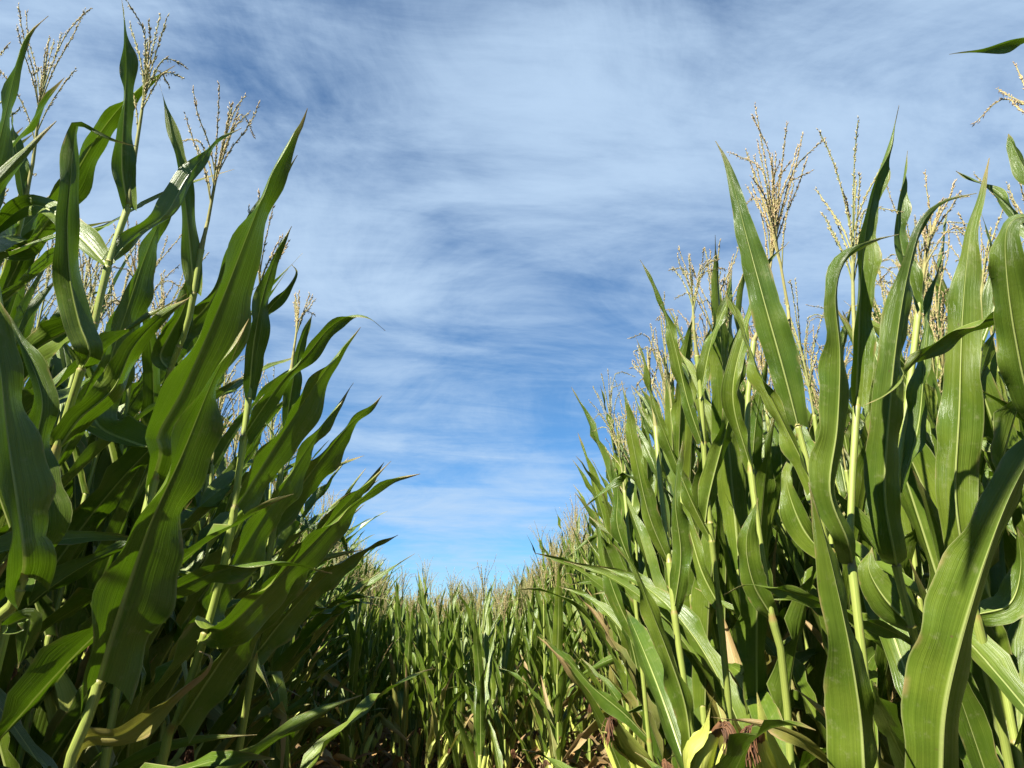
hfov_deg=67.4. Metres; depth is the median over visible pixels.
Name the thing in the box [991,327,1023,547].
corn plant
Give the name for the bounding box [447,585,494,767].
corn plant
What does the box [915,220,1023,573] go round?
corn plant
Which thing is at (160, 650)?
corn plant
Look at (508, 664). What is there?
corn plant
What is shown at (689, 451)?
corn plant
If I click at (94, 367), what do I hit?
corn plant
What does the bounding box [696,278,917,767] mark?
corn plant
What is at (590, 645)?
corn plant
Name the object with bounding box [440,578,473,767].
corn plant
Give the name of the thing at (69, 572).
corn plant
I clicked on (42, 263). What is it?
corn plant
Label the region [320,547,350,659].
corn plant
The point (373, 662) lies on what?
corn plant
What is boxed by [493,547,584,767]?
corn plant
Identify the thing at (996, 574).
corn plant
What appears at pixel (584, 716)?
corn plant
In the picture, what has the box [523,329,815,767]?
corn plant
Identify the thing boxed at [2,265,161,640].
corn plant
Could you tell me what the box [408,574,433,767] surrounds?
corn plant
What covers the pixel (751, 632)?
corn plant
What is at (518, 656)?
corn plant
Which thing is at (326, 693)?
corn plant
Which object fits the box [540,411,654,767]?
corn plant
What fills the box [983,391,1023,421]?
corn plant
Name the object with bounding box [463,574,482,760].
corn plant
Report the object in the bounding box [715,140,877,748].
corn plant
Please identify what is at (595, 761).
corn plant
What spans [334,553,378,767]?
corn plant
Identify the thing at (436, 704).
corn plant
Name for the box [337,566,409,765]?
corn plant
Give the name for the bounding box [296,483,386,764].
corn plant
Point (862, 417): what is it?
corn plant
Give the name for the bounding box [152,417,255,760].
corn plant
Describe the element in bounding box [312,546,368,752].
corn plant
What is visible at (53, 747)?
corn plant
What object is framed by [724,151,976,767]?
corn plant
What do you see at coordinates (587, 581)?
corn plant
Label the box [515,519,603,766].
corn plant
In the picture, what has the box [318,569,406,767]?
corn plant
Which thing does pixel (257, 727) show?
corn plant
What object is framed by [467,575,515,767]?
corn plant
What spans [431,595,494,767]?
corn plant
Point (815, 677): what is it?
corn plant
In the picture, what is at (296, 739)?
corn plant
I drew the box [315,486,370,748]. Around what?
corn plant
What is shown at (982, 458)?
corn plant
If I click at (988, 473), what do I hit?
corn plant
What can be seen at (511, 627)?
corn plant
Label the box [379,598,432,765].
corn plant
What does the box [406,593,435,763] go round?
corn plant
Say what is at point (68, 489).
corn plant
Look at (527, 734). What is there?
corn plant
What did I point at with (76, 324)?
corn plant
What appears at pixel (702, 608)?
corn plant
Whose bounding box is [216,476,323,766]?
corn plant
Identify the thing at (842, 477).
corn plant
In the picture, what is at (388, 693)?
corn plant
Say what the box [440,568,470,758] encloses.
corn plant
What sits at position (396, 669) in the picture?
corn plant
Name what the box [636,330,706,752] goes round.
corn plant
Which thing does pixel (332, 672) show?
corn plant
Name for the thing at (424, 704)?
corn plant
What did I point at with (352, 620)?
corn plant
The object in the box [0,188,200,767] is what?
corn plant
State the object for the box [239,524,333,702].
corn plant
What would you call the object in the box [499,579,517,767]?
corn plant
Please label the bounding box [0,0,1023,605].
sky
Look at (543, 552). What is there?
corn plant
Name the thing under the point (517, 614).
corn plant
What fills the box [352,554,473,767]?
corn plant
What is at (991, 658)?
corn plant
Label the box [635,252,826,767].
corn plant
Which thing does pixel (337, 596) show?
corn plant
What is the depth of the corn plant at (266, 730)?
2.68 m
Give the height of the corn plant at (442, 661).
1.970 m
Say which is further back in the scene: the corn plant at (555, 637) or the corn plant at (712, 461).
the corn plant at (555, 637)
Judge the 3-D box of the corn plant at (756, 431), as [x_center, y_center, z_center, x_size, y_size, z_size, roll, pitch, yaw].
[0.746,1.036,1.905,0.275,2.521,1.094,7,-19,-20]
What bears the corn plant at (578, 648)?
on the ground
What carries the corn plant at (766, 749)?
on the ground
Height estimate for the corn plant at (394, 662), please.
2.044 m
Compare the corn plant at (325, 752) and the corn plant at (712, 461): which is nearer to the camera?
the corn plant at (712, 461)
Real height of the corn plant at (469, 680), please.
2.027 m
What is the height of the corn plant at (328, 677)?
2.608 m
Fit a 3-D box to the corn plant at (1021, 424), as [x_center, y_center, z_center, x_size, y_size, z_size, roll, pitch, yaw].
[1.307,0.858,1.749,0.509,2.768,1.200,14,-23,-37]
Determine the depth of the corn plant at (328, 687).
5.73 m
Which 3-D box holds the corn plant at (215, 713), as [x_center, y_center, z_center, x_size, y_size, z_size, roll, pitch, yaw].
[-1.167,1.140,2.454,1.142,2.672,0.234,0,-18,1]
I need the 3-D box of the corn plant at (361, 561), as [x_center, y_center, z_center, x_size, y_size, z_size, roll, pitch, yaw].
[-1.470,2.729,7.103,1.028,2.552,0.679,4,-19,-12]
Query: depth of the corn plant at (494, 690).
5.13 m
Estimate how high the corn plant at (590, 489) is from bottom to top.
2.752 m
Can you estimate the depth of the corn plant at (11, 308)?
2.05 m
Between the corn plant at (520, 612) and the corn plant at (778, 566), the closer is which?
the corn plant at (778, 566)
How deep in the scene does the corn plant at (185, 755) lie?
2.34 m
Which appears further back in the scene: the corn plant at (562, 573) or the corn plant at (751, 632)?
the corn plant at (562, 573)
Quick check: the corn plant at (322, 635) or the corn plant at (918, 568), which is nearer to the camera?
the corn plant at (918, 568)
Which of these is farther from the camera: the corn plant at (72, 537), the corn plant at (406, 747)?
the corn plant at (406, 747)
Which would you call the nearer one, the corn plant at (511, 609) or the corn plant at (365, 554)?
the corn plant at (511, 609)
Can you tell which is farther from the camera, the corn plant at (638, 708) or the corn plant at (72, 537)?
the corn plant at (638, 708)
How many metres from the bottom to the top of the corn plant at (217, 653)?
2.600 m
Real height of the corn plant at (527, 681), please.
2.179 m
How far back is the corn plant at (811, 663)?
2.15 m
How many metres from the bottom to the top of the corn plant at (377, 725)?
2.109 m
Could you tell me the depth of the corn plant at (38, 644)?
2.14 m
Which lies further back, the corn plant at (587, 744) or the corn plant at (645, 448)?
the corn plant at (587, 744)
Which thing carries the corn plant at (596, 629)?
on the ground
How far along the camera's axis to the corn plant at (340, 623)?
6.30 m
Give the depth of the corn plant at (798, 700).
2.07 m
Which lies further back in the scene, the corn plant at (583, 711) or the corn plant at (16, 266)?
the corn plant at (583, 711)
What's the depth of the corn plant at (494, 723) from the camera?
6.02 m
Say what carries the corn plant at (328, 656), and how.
on the ground
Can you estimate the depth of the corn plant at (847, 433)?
2.35 m
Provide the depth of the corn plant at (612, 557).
2.91 m
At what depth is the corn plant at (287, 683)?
2.80 m
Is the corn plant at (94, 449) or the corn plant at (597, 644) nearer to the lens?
the corn plant at (94, 449)
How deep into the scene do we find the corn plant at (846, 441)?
2.66 m
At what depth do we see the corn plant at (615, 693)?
3.75 m
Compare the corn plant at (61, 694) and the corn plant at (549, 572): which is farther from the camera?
the corn plant at (549, 572)
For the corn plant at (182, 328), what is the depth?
1.40 m
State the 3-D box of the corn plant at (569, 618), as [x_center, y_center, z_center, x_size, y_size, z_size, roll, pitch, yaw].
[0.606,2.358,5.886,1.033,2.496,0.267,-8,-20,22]
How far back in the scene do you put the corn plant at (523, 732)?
5.62 m
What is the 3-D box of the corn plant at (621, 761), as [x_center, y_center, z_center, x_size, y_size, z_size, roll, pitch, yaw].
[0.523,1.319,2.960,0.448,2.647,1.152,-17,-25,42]
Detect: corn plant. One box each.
[0,0,292,767]
[0,3,189,767]
[0,42,233,414]
[0,81,361,767]
[0,121,56,379]
[0,134,48,264]
[0,173,190,632]
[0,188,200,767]
[0,219,128,554]
[0,220,290,767]
[0,231,185,765]
[0,239,236,646]
[0,252,256,767]
[0,255,147,767]
[0,258,113,535]
[0,288,72,667]
[0,290,434,767]
[0,291,57,527]
[0,303,193,653]
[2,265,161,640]
[3,380,233,727]
[4,300,118,635]
[15,223,298,767]
[24,251,129,520]
[39,361,227,645]
[43,359,187,767]
[63,108,331,767]
[71,252,313,745]
[98,260,361,767]
[128,355,350,767]
[128,374,362,767]
[148,371,345,767]
[150,357,267,767]
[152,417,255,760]
[157,188,418,764]
[168,425,300,760]
[175,371,336,755]
[181,367,315,687]
[187,432,249,750]
[190,536,314,699]
[192,458,304,753]
[196,419,413,767]
[201,362,390,767]
[204,466,307,734]
[214,387,377,767]
[214,434,247,478]
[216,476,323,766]
[221,366,377,753]
[223,409,237,427]
[225,441,270,714]
[230,549,289,741]
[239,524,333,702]
[247,439,300,767]
[267,507,326,715]
[270,483,342,767]
[273,481,344,674]
[286,530,386,767]
[287,499,355,735]
[287,536,361,767]
[288,570,338,767]
[290,559,347,742]
[291,534,347,767]
[294,562,352,750]
[295,522,375,767]
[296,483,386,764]
[296,513,323,767]
[297,512,339,747]
[297,520,374,767]
[298,528,367,688]
[299,517,329,764]
[300,574,393,762]
[304,555,381,766]
[304,578,370,767]
[305,630,339,767]
[307,542,383,765]
[307,557,379,766]
[310,577,411,767]
[312,507,372,767]
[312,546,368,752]
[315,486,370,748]
[317,539,361,761]
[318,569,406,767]
[318,580,372,767]
[319,560,388,767]
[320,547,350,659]
[323,537,385,763]
[323,551,390,767]
[324,515,384,692]
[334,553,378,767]
[335,584,418,767]
[337,563,371,767]
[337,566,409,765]
[338,595,394,767]
[341,565,408,767]
[344,581,392,764]
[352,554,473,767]
[355,574,410,767]
[359,538,391,589]
[359,599,390,764]
[363,557,387,575]
[364,546,406,596]
[364,567,388,745]
[367,609,407,767]
[368,592,408,767]
[369,599,391,759]
[373,583,451,767]
[379,570,444,767]
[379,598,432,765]
[384,582,393,604]
[384,603,402,767]
[385,596,434,766]
[386,561,417,767]
[391,584,428,767]
[394,594,440,764]
[404,601,435,766]
[406,575,494,762]
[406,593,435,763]
[406,593,470,754]
[406,602,428,767]
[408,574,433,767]
[413,578,473,767]
[415,586,435,767]
[420,576,463,763]
[421,574,467,767]
[422,599,466,767]
[430,576,468,668]
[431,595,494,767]
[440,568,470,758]
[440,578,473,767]
[444,579,520,767]
[447,584,467,767]
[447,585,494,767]
[450,585,531,767]
[452,554,496,767]
[452,581,498,750]
[453,578,524,767]
[461,570,517,763]
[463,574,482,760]
[465,600,520,763]
[465,602,536,767]
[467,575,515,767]
[471,580,540,767]
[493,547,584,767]
[493,577,526,767]
[493,578,523,761]
[494,531,598,763]
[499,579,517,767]
[500,546,595,767]
[501,580,529,766]
[508,565,524,766]
[508,588,539,766]
[508,597,524,766]
[513,589,573,764]
[514,560,544,767]
[515,511,599,767]
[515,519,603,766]
[515,523,602,767]
[515,544,571,765]
[515,562,543,765]
[517,378,654,767]
[517,493,600,767]
[517,521,552,753]
[517,564,542,765]
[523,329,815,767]
[525,509,603,764]
[526,531,582,761]
[527,494,607,767]
[529,503,596,767]
[530,578,594,767]
[531,555,544,759]
[535,308,732,767]
[537,542,569,746]
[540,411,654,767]
[543,534,594,765]
[551,534,592,767]
[556,526,572,736]
[559,381,667,746]
[559,519,597,757]
[562,402,664,767]
[562,497,601,767]
[562,500,610,767]
[563,522,608,767]
[563,535,604,767]
[564,253,845,754]
[564,412,642,767]
[568,603,624,767]
[570,438,633,736]
[570,447,629,689]
[570,536,606,702]
[571,369,671,765]
[572,422,636,767]
[572,448,654,720]
[572,595,625,708]
[573,512,603,756]
[573,712,601,766]
[578,352,677,767]
[580,291,808,765]
[585,493,624,767]
[594,238,847,728]
[595,439,661,686]
[605,515,661,718]
[610,665,622,690]
[628,323,773,730]
[628,446,733,712]
[631,309,804,749]
[635,103,826,767]
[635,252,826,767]
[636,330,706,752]
[667,353,928,759]
[693,307,929,767]
[693,351,811,664]
[695,372,780,623]
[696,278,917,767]
[712,107,902,767]
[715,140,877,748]
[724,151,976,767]
[734,325,791,470]
[740,378,814,668]
[744,353,899,747]
[747,328,840,767]
[772,249,995,767]
[772,369,817,589]
[792,316,837,516]
[803,297,932,644]
[804,345,902,760]
[805,269,1023,767]
[808,305,866,500]
[830,37,1023,715]
[835,222,1023,767]
[845,190,992,564]
[849,340,1010,701]
[852,186,1023,739]
[877,267,1023,766]
[901,438,1023,767]
[907,210,1023,545]
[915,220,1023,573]
[917,158,1023,767]
[974,172,1023,238]
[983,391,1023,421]
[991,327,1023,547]
[1007,517,1015,537]
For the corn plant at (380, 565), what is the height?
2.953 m
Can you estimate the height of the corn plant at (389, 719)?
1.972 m
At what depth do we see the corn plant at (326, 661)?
5.88 m
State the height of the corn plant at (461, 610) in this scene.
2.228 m
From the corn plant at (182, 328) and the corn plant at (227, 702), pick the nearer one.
the corn plant at (182, 328)
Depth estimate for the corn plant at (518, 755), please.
6.44 m
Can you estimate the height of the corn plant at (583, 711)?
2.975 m
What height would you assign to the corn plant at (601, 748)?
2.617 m
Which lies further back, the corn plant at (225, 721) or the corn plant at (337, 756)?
the corn plant at (337, 756)
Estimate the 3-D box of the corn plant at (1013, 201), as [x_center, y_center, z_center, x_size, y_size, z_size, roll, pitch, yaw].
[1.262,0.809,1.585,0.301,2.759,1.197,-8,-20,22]
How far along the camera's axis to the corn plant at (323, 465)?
1.68 m
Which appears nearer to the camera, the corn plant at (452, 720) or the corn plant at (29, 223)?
the corn plant at (29, 223)
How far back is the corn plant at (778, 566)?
2.47 m
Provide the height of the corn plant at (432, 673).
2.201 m
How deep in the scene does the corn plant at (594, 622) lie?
6.28 m
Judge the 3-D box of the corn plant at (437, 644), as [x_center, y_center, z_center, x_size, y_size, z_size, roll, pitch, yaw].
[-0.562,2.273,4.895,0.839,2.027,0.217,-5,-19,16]
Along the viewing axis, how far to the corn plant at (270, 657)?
3.50 m
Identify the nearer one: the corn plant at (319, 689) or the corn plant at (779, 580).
the corn plant at (779, 580)
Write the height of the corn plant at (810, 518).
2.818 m
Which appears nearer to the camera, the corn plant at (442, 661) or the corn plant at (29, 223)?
the corn plant at (29, 223)
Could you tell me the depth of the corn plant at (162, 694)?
2.12 m
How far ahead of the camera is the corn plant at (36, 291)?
2.46 m
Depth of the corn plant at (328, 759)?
3.94 m
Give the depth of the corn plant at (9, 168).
1.25 m
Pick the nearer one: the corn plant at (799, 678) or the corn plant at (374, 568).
the corn plant at (799, 678)
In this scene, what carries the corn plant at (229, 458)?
on the ground
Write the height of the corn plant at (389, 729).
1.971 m
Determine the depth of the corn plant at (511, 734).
5.84 m
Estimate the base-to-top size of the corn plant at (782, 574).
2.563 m
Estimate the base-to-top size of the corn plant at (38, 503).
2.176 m
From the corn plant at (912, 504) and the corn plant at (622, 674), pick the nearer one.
the corn plant at (912, 504)
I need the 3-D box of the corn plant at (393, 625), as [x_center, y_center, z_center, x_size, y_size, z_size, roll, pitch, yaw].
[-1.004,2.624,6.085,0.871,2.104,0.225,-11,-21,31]
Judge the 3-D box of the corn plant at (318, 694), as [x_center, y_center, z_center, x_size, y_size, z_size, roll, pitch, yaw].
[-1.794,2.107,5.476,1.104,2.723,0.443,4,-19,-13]
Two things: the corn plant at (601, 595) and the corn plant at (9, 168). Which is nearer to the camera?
the corn plant at (9, 168)
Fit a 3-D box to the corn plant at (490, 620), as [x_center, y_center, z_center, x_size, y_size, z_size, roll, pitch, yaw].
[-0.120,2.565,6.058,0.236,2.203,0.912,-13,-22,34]
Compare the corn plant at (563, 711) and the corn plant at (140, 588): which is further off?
the corn plant at (563, 711)
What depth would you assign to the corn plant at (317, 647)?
5.37 m
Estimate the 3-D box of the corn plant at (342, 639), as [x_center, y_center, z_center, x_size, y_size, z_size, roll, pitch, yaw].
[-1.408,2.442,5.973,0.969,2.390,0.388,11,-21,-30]
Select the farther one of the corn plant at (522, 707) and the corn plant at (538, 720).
the corn plant at (522, 707)
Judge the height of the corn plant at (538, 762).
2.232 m
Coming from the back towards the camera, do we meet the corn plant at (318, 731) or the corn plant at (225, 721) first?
the corn plant at (318, 731)
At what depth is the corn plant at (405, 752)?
6.58 m
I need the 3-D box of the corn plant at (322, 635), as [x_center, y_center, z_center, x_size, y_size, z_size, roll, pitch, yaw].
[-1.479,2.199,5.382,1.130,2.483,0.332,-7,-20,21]
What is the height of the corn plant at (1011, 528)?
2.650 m
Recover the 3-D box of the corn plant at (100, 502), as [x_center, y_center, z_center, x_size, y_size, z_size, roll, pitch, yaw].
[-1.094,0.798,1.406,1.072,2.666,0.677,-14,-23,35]
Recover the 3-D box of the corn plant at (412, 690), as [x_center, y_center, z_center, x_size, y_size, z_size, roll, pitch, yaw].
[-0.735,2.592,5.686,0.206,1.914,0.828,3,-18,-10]
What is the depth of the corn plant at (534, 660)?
5.13 m
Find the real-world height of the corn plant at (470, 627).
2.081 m
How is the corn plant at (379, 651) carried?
on the ground
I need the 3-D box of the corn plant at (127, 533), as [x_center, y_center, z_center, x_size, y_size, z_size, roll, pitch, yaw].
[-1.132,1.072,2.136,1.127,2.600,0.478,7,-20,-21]
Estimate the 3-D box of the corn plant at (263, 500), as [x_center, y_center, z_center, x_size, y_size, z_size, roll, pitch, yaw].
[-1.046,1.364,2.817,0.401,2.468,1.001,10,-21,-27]
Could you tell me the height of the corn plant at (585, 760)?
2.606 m
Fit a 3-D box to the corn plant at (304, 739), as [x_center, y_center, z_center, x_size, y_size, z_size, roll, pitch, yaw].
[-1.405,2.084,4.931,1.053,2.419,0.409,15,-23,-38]
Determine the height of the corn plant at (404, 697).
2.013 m
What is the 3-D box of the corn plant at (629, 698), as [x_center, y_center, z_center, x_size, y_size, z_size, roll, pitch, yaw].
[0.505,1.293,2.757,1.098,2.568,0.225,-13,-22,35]
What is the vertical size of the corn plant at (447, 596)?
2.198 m
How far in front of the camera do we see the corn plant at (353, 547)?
7.52 m
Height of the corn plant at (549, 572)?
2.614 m
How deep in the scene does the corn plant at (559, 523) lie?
6.86 m
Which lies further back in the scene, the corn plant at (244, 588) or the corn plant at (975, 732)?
the corn plant at (244, 588)
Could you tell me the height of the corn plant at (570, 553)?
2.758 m
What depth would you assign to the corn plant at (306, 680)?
4.91 m
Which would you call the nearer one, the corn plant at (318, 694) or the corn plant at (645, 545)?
the corn plant at (645, 545)
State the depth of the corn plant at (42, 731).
1.80 m
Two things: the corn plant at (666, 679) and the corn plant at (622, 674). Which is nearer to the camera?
the corn plant at (666, 679)
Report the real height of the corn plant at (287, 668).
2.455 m
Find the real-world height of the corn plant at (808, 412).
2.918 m
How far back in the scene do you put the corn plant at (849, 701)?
1.16 m
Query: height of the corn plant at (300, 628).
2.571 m
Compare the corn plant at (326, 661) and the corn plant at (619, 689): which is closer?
the corn plant at (619, 689)
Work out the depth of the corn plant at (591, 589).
4.90 m
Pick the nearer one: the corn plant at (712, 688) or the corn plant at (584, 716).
the corn plant at (712, 688)
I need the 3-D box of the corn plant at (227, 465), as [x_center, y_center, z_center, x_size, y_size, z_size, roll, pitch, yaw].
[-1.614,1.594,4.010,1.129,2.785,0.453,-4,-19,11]
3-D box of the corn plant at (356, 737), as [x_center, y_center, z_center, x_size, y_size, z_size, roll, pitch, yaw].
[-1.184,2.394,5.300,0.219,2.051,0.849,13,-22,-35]
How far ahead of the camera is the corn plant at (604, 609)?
3.08 m
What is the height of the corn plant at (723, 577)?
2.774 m
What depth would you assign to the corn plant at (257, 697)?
3.06 m
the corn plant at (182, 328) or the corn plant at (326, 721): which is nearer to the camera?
the corn plant at (182, 328)
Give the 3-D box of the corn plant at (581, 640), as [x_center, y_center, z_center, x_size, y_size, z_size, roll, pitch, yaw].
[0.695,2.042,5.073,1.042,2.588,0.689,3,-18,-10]
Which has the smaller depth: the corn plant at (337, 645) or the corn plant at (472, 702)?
the corn plant at (472, 702)
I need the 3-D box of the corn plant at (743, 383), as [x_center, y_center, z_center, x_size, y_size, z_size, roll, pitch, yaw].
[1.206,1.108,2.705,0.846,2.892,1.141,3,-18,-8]
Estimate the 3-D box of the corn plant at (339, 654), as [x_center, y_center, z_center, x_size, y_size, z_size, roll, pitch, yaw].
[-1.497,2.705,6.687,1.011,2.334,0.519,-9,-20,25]
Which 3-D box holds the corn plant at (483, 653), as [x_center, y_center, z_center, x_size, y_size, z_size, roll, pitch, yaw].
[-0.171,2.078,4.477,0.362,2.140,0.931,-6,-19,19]
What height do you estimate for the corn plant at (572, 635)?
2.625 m
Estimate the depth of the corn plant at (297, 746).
4.48 m
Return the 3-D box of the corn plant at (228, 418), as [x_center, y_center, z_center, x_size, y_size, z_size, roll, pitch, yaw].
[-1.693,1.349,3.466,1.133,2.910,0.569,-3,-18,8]
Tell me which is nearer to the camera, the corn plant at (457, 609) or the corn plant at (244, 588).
the corn plant at (244, 588)
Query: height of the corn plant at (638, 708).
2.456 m
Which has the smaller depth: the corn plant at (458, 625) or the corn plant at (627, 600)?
the corn plant at (627, 600)
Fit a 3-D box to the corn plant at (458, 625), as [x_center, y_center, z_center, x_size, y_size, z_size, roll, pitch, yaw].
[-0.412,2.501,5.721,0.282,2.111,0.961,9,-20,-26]
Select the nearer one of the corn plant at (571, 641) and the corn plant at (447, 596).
the corn plant at (571, 641)
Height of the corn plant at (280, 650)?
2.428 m
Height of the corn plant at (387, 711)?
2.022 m
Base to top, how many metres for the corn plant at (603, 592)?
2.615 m
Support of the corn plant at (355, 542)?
on the ground
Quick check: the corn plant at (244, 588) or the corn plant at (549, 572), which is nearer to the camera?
the corn plant at (244, 588)
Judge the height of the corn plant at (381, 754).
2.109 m
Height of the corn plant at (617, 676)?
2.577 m
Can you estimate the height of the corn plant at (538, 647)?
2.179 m
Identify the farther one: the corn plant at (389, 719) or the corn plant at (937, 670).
the corn plant at (389, 719)
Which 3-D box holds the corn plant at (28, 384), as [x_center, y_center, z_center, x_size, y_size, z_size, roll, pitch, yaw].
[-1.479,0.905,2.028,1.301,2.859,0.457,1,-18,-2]
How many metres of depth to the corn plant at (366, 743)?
5.12 m
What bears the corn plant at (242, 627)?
on the ground
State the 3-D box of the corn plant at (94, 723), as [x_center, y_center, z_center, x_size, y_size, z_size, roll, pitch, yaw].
[-1.204,1.158,2.261,1.057,2.516,0.419,-4,-19,11]
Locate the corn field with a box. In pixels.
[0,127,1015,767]
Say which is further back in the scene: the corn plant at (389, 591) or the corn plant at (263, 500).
the corn plant at (389, 591)
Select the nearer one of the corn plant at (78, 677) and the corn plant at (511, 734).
the corn plant at (78, 677)
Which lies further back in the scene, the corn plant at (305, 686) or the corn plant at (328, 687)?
the corn plant at (328, 687)
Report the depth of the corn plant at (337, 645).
6.45 m
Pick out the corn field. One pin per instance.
(86, 433)
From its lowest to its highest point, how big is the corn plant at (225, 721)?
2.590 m
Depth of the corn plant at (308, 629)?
2.76 m
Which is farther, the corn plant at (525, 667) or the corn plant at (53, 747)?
the corn plant at (525, 667)
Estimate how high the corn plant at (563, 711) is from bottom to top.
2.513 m
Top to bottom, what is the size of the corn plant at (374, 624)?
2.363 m
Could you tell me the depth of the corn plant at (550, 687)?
4.72 m
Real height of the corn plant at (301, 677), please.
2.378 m
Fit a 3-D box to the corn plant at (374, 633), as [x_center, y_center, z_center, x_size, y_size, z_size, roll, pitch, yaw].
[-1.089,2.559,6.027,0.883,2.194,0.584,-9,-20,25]
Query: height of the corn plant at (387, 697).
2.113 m
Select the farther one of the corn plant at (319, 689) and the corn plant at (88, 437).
the corn plant at (319, 689)
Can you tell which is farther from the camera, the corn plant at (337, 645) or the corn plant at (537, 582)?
the corn plant at (537, 582)
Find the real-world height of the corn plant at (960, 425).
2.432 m
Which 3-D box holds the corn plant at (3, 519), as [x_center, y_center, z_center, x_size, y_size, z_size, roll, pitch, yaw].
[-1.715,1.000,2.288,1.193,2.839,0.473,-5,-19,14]

